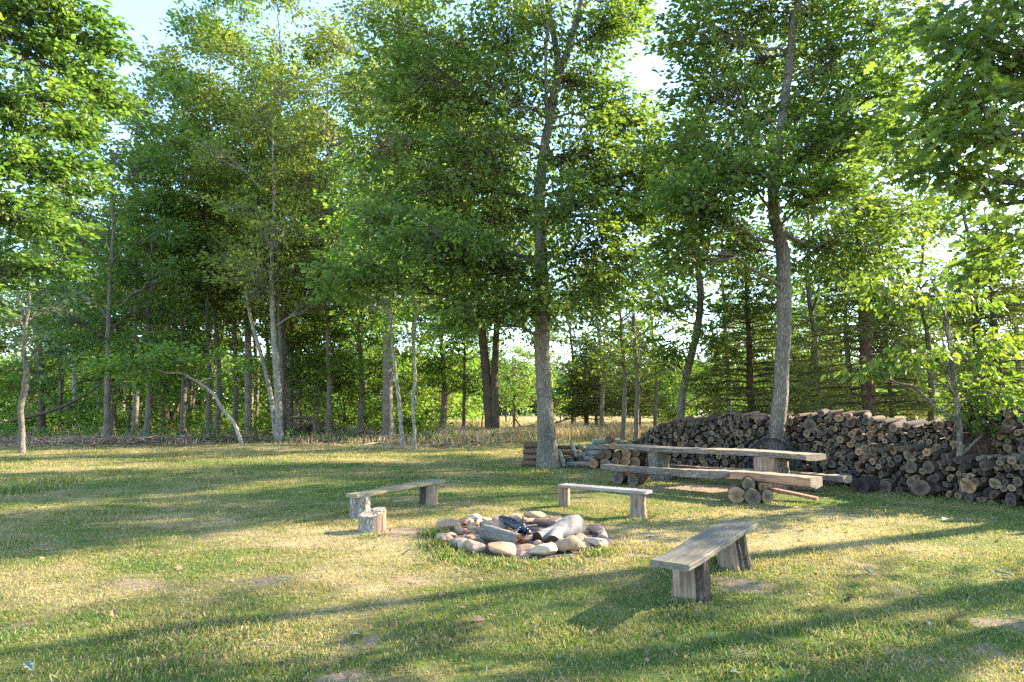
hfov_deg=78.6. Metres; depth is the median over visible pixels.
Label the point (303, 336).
forest tree
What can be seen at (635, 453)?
firewood log
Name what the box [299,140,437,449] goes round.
slim sapling
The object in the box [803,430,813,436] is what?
firewood log
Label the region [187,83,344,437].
forest tree
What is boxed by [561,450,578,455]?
firewood log
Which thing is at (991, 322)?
cedar tree
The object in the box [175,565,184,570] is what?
fallen leaf
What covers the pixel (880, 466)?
firewood log
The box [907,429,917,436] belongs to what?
firewood log
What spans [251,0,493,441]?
forest tree
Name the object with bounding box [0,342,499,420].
distant woods
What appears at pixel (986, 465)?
firewood log
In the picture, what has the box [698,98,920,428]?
leafy tree
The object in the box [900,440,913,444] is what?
firewood log
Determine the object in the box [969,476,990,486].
firewood log
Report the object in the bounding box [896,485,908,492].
firewood log
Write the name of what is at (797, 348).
cedar tree
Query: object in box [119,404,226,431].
undergrowth bush
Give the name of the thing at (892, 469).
firewood log
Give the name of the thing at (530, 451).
firewood log
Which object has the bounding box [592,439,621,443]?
firewood log
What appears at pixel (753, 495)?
support log
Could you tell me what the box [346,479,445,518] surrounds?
plank bench
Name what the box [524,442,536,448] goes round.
firewood log
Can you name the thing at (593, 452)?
firewood log
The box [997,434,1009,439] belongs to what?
firewood log
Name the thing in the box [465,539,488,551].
stone
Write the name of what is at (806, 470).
firewood log
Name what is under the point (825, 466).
firewood log
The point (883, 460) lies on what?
firewood log
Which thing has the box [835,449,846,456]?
firewood log
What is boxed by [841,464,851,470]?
firewood log
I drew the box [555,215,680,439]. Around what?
leafy tree
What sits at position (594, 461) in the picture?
firewood log
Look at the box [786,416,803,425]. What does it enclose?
firewood log
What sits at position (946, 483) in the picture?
firewood log
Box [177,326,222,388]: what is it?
forest tree
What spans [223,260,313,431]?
forest tree
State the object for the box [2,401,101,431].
undergrowth bush
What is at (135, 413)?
forest tree
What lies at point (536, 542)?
stone
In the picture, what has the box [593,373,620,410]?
background tree
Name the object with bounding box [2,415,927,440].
meadow grass
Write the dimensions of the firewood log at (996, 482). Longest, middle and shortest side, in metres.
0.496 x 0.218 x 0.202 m
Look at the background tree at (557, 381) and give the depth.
115.19 m
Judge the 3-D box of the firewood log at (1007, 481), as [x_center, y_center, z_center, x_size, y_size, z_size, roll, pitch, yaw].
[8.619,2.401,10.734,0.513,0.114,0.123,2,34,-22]
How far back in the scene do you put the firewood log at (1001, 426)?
11.55 m
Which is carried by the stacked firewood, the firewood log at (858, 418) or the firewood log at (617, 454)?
the firewood log at (858, 418)
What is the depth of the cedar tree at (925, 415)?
25.66 m
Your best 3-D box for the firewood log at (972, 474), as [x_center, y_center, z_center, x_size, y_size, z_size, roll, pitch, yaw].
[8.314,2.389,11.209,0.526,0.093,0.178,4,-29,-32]
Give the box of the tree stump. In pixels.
[358,507,385,532]
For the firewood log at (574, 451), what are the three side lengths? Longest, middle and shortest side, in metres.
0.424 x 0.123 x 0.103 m
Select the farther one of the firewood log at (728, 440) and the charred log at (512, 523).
the firewood log at (728, 440)
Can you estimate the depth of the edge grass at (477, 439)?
31.52 m
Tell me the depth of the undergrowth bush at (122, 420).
48.60 m
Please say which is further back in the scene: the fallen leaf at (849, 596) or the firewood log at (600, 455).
the firewood log at (600, 455)
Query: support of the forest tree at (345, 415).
on the ground at (492, 663)
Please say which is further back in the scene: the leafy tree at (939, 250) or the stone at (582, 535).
the leafy tree at (939, 250)
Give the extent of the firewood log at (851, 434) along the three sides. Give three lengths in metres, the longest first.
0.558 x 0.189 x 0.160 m
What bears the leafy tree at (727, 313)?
on the ground at (492, 663)
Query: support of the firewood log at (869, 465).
on the stacked firewood
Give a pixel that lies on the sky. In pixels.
(143, 15)
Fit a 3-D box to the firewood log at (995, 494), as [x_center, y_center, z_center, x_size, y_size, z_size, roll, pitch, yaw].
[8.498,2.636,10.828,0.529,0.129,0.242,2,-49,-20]
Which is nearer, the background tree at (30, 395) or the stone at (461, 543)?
the stone at (461, 543)
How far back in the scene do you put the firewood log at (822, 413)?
14.44 m
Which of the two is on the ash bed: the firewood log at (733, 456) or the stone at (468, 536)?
the stone at (468, 536)
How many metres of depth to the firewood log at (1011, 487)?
10.46 m
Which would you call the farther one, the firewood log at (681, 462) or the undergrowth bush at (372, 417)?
the undergrowth bush at (372, 417)
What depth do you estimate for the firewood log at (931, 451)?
11.77 m
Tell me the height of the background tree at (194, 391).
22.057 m
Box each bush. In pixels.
[0,393,74,432]
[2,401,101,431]
[37,405,131,430]
[78,403,178,430]
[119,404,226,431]
[168,397,243,431]
[188,417,220,442]
[238,395,338,432]
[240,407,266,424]
[293,393,381,431]
[338,391,421,428]
[369,400,446,432]
[426,417,453,430]
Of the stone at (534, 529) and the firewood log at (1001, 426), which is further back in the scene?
the firewood log at (1001, 426)
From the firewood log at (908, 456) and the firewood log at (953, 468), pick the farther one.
the firewood log at (908, 456)
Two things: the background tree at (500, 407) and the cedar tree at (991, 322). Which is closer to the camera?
the cedar tree at (991, 322)
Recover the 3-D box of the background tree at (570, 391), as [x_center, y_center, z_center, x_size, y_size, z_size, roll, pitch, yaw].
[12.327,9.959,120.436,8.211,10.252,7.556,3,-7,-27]
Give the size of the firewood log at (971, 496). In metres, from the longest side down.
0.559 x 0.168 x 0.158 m
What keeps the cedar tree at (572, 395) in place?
on the ground at (492, 663)
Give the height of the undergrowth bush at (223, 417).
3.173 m
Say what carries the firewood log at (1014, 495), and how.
on the stacked firewood
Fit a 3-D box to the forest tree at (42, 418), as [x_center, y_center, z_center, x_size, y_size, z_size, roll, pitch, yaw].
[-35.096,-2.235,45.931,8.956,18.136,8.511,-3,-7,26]
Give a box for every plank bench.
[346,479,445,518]
[557,483,651,517]
[650,520,757,602]
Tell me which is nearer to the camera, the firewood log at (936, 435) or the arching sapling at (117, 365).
the firewood log at (936, 435)
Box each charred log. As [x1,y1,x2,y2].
[500,516,526,528]
[513,526,521,533]
[520,526,531,534]
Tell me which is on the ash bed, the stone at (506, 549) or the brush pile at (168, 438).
the stone at (506, 549)
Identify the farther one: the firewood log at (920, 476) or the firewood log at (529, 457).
the firewood log at (529, 457)
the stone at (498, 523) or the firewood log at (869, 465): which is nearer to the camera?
the stone at (498, 523)
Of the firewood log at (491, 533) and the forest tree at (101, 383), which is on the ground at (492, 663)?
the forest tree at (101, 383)
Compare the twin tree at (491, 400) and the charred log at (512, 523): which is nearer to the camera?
the charred log at (512, 523)
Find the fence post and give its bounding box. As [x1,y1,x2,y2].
[512,412,514,427]
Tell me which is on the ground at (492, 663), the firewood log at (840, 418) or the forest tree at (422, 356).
the forest tree at (422, 356)
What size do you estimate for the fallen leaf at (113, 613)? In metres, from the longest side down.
0.106 x 0.072 x 0.038 m
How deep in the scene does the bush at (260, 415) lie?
52.77 m
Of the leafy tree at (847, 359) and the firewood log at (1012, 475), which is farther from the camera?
the leafy tree at (847, 359)
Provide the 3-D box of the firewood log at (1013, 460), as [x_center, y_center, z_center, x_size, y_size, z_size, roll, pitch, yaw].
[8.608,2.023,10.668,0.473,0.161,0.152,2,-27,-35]
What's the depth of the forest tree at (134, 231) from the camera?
35.78 m
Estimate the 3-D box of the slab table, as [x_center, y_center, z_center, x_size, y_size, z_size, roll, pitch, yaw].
[4.208,2.717,13.369,0.677,0.872,4.586,6,-9,-42]
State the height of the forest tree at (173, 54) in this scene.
27.891 m
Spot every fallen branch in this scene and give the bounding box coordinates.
[294,416,317,422]
[354,447,410,448]
[363,442,393,444]
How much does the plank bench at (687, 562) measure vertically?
0.482 m
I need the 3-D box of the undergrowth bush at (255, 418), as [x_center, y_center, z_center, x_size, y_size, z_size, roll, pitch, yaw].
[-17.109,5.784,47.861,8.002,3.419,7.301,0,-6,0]
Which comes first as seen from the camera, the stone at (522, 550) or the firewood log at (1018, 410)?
the stone at (522, 550)
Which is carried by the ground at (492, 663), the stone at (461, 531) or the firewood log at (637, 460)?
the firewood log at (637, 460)
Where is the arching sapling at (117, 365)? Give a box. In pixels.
[69,335,262,445]
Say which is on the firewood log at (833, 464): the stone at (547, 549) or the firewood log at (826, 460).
the firewood log at (826, 460)
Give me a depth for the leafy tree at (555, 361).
46.23 m
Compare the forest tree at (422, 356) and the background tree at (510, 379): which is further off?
the background tree at (510, 379)
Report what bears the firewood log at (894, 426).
on the stacked firewood
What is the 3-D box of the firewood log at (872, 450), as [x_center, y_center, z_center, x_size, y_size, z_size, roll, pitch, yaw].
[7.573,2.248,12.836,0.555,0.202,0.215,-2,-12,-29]
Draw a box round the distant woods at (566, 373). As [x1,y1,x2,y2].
[341,354,1022,416]
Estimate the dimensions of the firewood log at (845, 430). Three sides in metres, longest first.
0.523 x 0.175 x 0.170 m
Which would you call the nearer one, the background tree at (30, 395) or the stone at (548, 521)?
the stone at (548, 521)
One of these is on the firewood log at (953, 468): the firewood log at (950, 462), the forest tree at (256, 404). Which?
the firewood log at (950, 462)
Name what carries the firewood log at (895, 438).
on the stacked firewood
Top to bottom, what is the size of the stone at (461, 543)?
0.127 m
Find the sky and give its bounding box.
[0,0,1023,408]
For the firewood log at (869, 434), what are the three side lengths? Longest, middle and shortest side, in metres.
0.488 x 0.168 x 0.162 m
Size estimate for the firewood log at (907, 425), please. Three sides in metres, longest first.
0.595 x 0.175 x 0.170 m
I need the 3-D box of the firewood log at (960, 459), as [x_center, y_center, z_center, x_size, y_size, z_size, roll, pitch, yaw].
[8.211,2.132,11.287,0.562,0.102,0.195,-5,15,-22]
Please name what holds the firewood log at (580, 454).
on the firewood log
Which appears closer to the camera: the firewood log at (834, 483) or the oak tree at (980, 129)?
the oak tree at (980, 129)
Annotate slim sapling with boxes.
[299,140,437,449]
[364,244,482,449]
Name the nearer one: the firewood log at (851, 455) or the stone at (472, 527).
the stone at (472, 527)
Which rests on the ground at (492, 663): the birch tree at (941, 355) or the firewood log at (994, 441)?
the birch tree at (941, 355)
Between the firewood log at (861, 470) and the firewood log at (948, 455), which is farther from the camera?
the firewood log at (861, 470)
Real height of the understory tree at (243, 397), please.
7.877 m
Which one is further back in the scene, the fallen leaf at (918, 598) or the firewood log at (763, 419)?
the firewood log at (763, 419)
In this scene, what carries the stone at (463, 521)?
on the ground at (492, 663)
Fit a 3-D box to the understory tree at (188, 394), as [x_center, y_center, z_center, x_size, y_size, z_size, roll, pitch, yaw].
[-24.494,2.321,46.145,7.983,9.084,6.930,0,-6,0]
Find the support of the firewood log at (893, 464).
on the stacked firewood
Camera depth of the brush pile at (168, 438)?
30.96 m
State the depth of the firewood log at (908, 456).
12.01 m
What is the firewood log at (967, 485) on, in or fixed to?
on the stacked firewood
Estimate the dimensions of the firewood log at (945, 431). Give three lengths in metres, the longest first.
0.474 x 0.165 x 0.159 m
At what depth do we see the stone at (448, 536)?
7.46 m
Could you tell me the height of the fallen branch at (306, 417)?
0.363 m
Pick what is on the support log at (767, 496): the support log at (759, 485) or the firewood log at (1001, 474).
the support log at (759, 485)
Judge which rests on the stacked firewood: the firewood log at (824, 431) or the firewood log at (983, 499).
the firewood log at (824, 431)
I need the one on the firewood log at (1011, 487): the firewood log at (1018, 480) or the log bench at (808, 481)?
the firewood log at (1018, 480)
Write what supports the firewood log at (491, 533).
on the ash bed
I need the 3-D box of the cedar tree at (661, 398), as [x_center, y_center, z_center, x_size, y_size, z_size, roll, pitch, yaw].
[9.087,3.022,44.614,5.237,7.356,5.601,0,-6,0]
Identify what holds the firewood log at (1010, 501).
on the ground at (492, 663)
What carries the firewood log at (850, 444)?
on the stacked firewood
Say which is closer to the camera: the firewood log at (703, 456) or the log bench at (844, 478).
the log bench at (844, 478)
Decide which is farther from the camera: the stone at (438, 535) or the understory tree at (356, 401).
the understory tree at (356, 401)
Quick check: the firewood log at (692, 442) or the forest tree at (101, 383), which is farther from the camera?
the forest tree at (101, 383)
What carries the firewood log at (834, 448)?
on the stacked firewood
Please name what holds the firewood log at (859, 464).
on the firewood log at (856, 473)
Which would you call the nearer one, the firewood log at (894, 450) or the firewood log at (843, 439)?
the firewood log at (894, 450)
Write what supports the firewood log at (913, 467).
on the stacked firewood
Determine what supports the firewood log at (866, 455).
on the stacked firewood
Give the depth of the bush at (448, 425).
41.76 m
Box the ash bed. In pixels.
[450,524,612,557]
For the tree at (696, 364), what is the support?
on the ground at (492, 663)
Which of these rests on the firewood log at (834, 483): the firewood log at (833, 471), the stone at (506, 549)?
the firewood log at (833, 471)
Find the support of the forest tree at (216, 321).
on the ground at (492, 663)
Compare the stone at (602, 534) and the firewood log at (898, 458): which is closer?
the stone at (602, 534)
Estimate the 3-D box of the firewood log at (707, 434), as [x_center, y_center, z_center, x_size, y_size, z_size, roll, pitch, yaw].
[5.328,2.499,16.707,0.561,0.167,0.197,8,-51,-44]
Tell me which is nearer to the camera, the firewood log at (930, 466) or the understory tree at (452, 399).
the firewood log at (930, 466)
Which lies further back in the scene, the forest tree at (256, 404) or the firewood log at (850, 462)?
the forest tree at (256, 404)
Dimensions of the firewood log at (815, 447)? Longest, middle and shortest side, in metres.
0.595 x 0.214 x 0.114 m
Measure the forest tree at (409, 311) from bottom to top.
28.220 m
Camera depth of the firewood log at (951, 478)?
11.43 m
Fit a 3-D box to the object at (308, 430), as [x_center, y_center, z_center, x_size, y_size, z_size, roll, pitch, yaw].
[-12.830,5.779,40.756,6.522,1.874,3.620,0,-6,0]
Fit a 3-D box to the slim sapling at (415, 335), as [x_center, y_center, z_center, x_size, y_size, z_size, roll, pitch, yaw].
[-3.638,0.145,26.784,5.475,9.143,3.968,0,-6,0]
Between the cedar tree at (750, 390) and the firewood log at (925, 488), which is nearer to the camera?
the firewood log at (925, 488)
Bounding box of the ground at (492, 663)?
[0,411,1023,681]
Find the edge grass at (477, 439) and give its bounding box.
[0,432,568,445]
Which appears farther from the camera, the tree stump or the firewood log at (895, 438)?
the firewood log at (895, 438)
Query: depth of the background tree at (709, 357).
126.12 m
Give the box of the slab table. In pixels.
[615,444,825,492]
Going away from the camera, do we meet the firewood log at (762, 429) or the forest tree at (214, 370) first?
the firewood log at (762, 429)
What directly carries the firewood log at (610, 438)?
on the firewood log at (611, 445)
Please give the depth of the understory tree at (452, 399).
50.14 m
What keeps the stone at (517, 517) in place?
on the ash bed
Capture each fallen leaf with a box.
[22,660,34,670]
[109,609,118,617]
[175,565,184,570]
[471,615,484,621]
[844,592,853,598]
[912,596,924,599]
[947,614,959,620]
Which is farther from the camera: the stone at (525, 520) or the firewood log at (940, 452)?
the firewood log at (940, 452)
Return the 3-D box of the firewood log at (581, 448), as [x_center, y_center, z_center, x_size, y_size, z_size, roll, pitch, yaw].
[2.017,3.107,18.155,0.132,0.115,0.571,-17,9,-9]
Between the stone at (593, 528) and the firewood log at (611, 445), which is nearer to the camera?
the stone at (593, 528)
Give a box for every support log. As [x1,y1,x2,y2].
[612,472,627,483]
[628,473,650,485]
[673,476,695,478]
[727,484,744,502]
[741,476,754,488]
[742,486,760,503]
[754,481,766,489]
[755,488,773,503]
[792,486,819,491]
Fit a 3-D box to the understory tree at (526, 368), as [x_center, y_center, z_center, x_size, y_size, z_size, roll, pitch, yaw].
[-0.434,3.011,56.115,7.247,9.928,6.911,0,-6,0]
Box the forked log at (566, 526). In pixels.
[532,515,585,542]
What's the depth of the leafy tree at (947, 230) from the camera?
22.43 m
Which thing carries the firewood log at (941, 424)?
on the firewood log at (945, 431)
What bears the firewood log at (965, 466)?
on the firewood log at (972, 474)
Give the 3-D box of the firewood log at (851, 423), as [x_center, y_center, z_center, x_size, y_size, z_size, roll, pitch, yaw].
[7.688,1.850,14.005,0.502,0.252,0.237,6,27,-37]
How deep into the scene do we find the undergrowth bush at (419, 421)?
45.37 m
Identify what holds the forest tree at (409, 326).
on the ground at (492, 663)
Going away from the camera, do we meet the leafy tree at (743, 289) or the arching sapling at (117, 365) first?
the arching sapling at (117, 365)
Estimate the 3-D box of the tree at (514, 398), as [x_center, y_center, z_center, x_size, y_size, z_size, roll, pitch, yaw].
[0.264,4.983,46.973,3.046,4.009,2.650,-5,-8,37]
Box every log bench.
[600,464,822,488]
[669,464,851,482]
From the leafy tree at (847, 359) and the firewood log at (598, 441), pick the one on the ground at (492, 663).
the leafy tree at (847, 359)
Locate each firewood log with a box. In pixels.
[479,524,522,544]
[503,526,529,544]
[521,460,535,466]
[523,448,536,454]
[523,454,535,459]
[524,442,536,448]
[558,446,578,448]
[558,449,565,467]
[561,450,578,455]
[563,455,573,460]
[567,461,600,466]
[569,441,577,455]
[575,452,585,457]
[577,444,585,451]
[583,455,601,460]
[585,450,604,455]
[586,444,614,449]
[589,456,600,467]
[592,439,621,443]
[596,451,604,458]
[600,458,611,464]
[604,449,613,458]
[605,434,615,442]
[609,442,617,448]
[611,457,620,464]
[612,450,621,458]
[620,457,631,465]
[622,449,631,457]
[626,439,635,443]
[631,450,641,456]
[631,456,642,465]
[674,431,679,437]
[677,460,689,464]
[680,421,686,426]
[682,453,692,457]
[689,439,698,445]
[700,454,710,457]
[704,432,713,437]
[714,462,722,466]
[723,442,736,447]
[723,458,734,464]
[725,437,734,442]
[730,455,737,458]
[734,412,741,419]
[734,425,744,431]
[736,429,746,437]
[738,462,747,468]
[744,427,759,436]
[758,416,767,421]
[759,426,768,432]
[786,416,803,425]
[786,430,792,435]
[797,438,812,442]
[798,461,806,467]
[801,468,813,471]
[803,415,822,430]
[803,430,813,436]
[803,445,814,452]
[810,465,824,472]
[811,443,824,450]
[817,409,829,416]
[819,463,831,469]
[820,428,828,434]
[821,455,833,463]
[828,460,840,467]
[828,481,845,484]
[829,468,838,473]
[831,444,841,451]
[833,415,846,421]
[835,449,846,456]
[836,435,850,442]
[841,427,852,433]
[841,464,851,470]
[845,459,858,465]
[846,412,854,419]
[846,419,861,428]
[847,442,855,447]
[847,451,860,459]
[848,431,865,437]
[851,477,879,493]
[852,416,863,421]
[853,469,864,475]
[854,460,868,468]
[855,435,867,440]
[855,446,873,454]
[856,469,876,472]
[859,426,867,432]
[861,417,869,424]
[861,452,874,459]
[865,462,875,470]
[866,431,877,437]
[869,444,889,455]
[870,458,879,464]
[872,426,880,432]
[875,464,885,469]
[876,442,884,446]
[878,432,887,438]
[878,470,891,478]
[879,457,887,463]
[880,479,898,491]
[885,463,900,471]
[888,461,903,466]
[889,418,906,431]
[889,435,901,441]
[890,444,910,454]
[891,473,899,481]
[894,454,906,462]
[895,470,909,476]
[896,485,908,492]
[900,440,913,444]
[900,475,907,484]
[902,419,926,429]
[903,449,919,461]
[905,460,922,473]
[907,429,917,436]
[907,476,914,487]
[911,479,938,496]
[914,474,930,479]
[917,457,930,462]
[919,468,933,473]
[922,445,941,455]
[922,460,940,473]
[927,474,937,483]
[930,432,944,437]
[932,470,947,481]
[933,446,951,457]
[934,485,954,491]
[936,419,946,427]
[940,427,952,435]
[941,449,956,459]
[942,468,957,474]
[942,481,953,486]
[945,466,957,470]
[946,490,956,497]
[947,458,959,466]
[947,474,957,482]
[950,441,956,448]
[953,453,976,463]
[954,492,968,498]
[960,460,979,470]
[960,477,986,492]
[964,491,982,500]
[966,472,981,478]
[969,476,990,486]
[976,468,996,475]
[976,496,989,502]
[979,459,1006,470]
[983,486,999,502]
[989,476,1005,488]
[989,490,1007,499]
[990,437,1004,444]
[996,455,1008,465]
[997,425,1009,433]
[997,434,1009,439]
[997,448,1008,454]
[997,471,1012,478]
[1000,426,1021,432]
[1000,485,1009,491]
[1002,417,1014,427]
[1002,478,1012,484]
[1003,410,1022,417]
[1003,443,1017,451]
[1003,463,1012,468]
[1005,491,1023,500]
[1005,497,1023,506]
[1006,472,1020,477]
[1007,454,1023,464]
[1007,483,1023,490]
[1010,407,1023,412]
[1013,421,1023,427]
[1013,429,1023,436]
[1013,437,1019,446]
[1013,464,1019,469]
[1013,475,1023,485]
[1018,446,1023,452]
[1019,439,1023,447]
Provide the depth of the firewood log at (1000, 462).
10.66 m
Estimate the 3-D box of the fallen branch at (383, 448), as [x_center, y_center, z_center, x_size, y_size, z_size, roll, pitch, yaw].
[-5.321,4.432,25.884,2.357,0.100,0.405,0,-6,0]
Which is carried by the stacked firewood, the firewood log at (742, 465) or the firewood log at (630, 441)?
the firewood log at (742, 465)
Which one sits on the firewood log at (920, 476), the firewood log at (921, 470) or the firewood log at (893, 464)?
the firewood log at (921, 470)
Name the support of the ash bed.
on the ground at (492, 663)
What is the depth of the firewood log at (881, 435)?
13.39 m
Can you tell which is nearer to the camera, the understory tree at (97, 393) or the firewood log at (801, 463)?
the firewood log at (801, 463)
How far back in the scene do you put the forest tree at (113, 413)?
46.91 m
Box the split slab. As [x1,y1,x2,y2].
[766,486,818,500]
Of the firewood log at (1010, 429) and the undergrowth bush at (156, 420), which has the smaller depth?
the firewood log at (1010, 429)
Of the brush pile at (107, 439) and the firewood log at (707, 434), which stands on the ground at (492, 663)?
the brush pile at (107, 439)
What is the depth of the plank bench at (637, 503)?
9.61 m
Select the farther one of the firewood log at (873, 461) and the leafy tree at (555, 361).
the leafy tree at (555, 361)
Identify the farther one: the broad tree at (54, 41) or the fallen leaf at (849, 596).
the broad tree at (54, 41)
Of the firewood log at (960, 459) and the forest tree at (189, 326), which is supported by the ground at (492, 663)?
the forest tree at (189, 326)
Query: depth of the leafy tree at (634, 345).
30.96 m
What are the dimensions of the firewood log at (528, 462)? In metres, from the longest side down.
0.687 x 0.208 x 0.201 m
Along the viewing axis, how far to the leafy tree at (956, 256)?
27.91 m
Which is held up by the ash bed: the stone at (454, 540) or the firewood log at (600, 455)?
the stone at (454, 540)
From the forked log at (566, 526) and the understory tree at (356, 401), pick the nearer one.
the forked log at (566, 526)
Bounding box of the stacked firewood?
[634,409,1023,504]
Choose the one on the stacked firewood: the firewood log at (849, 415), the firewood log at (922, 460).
the firewood log at (922, 460)
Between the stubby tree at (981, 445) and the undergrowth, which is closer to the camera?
the stubby tree at (981, 445)
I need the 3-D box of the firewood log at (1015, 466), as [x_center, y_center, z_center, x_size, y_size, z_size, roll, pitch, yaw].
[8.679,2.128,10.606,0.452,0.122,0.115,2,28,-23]
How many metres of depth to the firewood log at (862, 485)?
12.17 m
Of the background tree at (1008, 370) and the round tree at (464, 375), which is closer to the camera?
the round tree at (464, 375)
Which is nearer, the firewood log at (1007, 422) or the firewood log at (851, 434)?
the firewood log at (1007, 422)
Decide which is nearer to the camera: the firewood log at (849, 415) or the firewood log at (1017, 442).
the firewood log at (1017, 442)
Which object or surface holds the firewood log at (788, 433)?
on the firewood log
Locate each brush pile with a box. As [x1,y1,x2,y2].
[0,422,211,444]
[48,427,252,443]
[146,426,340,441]
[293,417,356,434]
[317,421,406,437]
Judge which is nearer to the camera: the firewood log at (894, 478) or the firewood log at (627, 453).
the firewood log at (894, 478)
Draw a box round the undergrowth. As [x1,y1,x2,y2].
[0,415,536,442]
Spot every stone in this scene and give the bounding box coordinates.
[436,533,445,539]
[437,518,460,530]
[439,533,452,540]
[450,538,462,547]
[454,529,472,534]
[455,527,466,534]
[457,517,473,525]
[457,538,466,549]
[461,535,472,538]
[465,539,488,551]
[467,514,480,520]
[467,525,476,532]
[471,543,486,554]
[479,520,493,526]
[488,542,516,556]
[491,519,506,528]
[508,514,521,521]
[516,544,534,557]
[522,517,531,523]
[523,511,545,517]
[529,527,538,530]
[529,542,557,555]
[532,540,543,545]
[533,516,561,526]
[555,535,581,551]
[575,533,586,537]
[578,540,590,550]
[583,537,607,547]
[589,523,606,533]
[598,531,607,538]
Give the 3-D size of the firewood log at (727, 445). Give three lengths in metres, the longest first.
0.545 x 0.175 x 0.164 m
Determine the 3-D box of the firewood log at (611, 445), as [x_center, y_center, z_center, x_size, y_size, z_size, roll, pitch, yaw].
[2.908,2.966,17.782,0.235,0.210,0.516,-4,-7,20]
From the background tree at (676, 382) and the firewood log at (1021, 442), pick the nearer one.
the firewood log at (1021, 442)
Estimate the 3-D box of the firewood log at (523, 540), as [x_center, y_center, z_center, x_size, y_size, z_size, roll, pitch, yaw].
[0.044,2.334,7.389,0.138,0.145,0.660,23,-9,-17]
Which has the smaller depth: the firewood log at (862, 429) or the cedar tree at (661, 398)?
the firewood log at (862, 429)
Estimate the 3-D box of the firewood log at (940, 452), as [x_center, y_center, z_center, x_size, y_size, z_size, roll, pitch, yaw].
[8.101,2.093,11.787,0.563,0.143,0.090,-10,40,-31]
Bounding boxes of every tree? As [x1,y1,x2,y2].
[0,0,154,318]
[0,174,126,411]
[0,195,96,432]
[0,216,94,453]
[0,245,21,354]
[0,283,80,414]
[0,300,127,433]
[1,103,207,437]
[9,195,120,415]
[10,386,98,422]
[16,71,214,435]
[50,223,141,415]
[52,303,190,431]
[68,185,219,438]
[68,218,146,431]
[77,245,166,412]
[79,186,220,431]
[82,14,256,435]
[114,0,291,436]
[126,316,229,429]
[127,265,262,417]
[130,75,289,433]
[139,185,230,429]
[162,0,353,437]
[163,0,305,433]
[167,58,364,441]
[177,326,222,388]
[179,131,302,432]
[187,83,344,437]
[197,321,244,398]
[210,147,286,423]
[214,344,295,415]
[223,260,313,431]
[225,149,343,434]
[233,102,364,427]
[238,14,409,436]
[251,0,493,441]
[255,301,355,434]
[259,322,321,410]
[262,253,365,435]
[289,0,684,468]
[297,252,411,435]
[305,245,405,424]
[307,310,410,424]
[315,102,410,425]
[340,302,404,390]
[343,308,404,418]
[356,300,451,431]
[360,126,451,404]
[392,64,580,430]
[394,278,502,428]
[403,326,482,423]
[409,360,461,418]
[421,306,520,428]
[468,327,536,421]
[479,356,512,412]
[499,318,571,419]
[499,382,535,425]
[500,342,536,413]
[529,247,655,430]
[532,261,630,423]
[532,373,572,415]
[553,329,621,425]
[554,374,583,411]
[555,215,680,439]
[561,346,633,425]
[573,237,706,439]
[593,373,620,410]
[602,269,710,426]
[607,92,762,417]
[608,349,643,405]
[609,337,675,426]
[617,0,960,450]
[629,367,666,415]
[641,354,701,422]
[651,184,776,411]
[652,356,699,406]
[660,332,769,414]
[680,226,839,416]
[695,213,803,410]
[695,354,720,410]
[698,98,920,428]
[706,313,793,412]
[730,275,832,387]
[757,163,939,408]
[758,285,859,416]
[767,171,965,433]
[767,301,845,402]
[794,322,897,417]
[818,196,952,417]
[821,255,1023,499]
[829,148,1023,426]
[834,274,951,419]
[841,0,1023,290]
[842,294,1005,420]
[869,59,1023,382]
[893,304,983,412]
[897,269,1023,417]
[903,143,1023,392]
[925,209,1023,419]
[929,363,1023,491]
[963,359,1023,396]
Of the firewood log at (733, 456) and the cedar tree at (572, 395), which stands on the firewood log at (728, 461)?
the firewood log at (733, 456)
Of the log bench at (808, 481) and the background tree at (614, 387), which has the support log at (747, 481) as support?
the log bench at (808, 481)
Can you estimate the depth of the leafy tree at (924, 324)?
24.93 m
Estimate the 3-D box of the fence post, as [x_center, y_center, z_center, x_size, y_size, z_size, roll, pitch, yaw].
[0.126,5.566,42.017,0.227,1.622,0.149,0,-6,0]
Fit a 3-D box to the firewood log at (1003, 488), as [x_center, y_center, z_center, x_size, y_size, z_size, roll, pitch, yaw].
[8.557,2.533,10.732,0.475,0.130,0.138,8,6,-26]
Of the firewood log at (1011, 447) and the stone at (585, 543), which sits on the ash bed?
the stone at (585, 543)
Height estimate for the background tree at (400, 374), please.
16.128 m
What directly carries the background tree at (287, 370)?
on the ground at (492, 663)
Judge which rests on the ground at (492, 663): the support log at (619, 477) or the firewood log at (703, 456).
the support log at (619, 477)
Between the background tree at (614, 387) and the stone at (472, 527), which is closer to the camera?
the stone at (472, 527)
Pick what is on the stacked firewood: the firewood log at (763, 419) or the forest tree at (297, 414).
the firewood log at (763, 419)
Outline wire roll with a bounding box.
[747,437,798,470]
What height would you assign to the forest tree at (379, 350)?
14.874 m

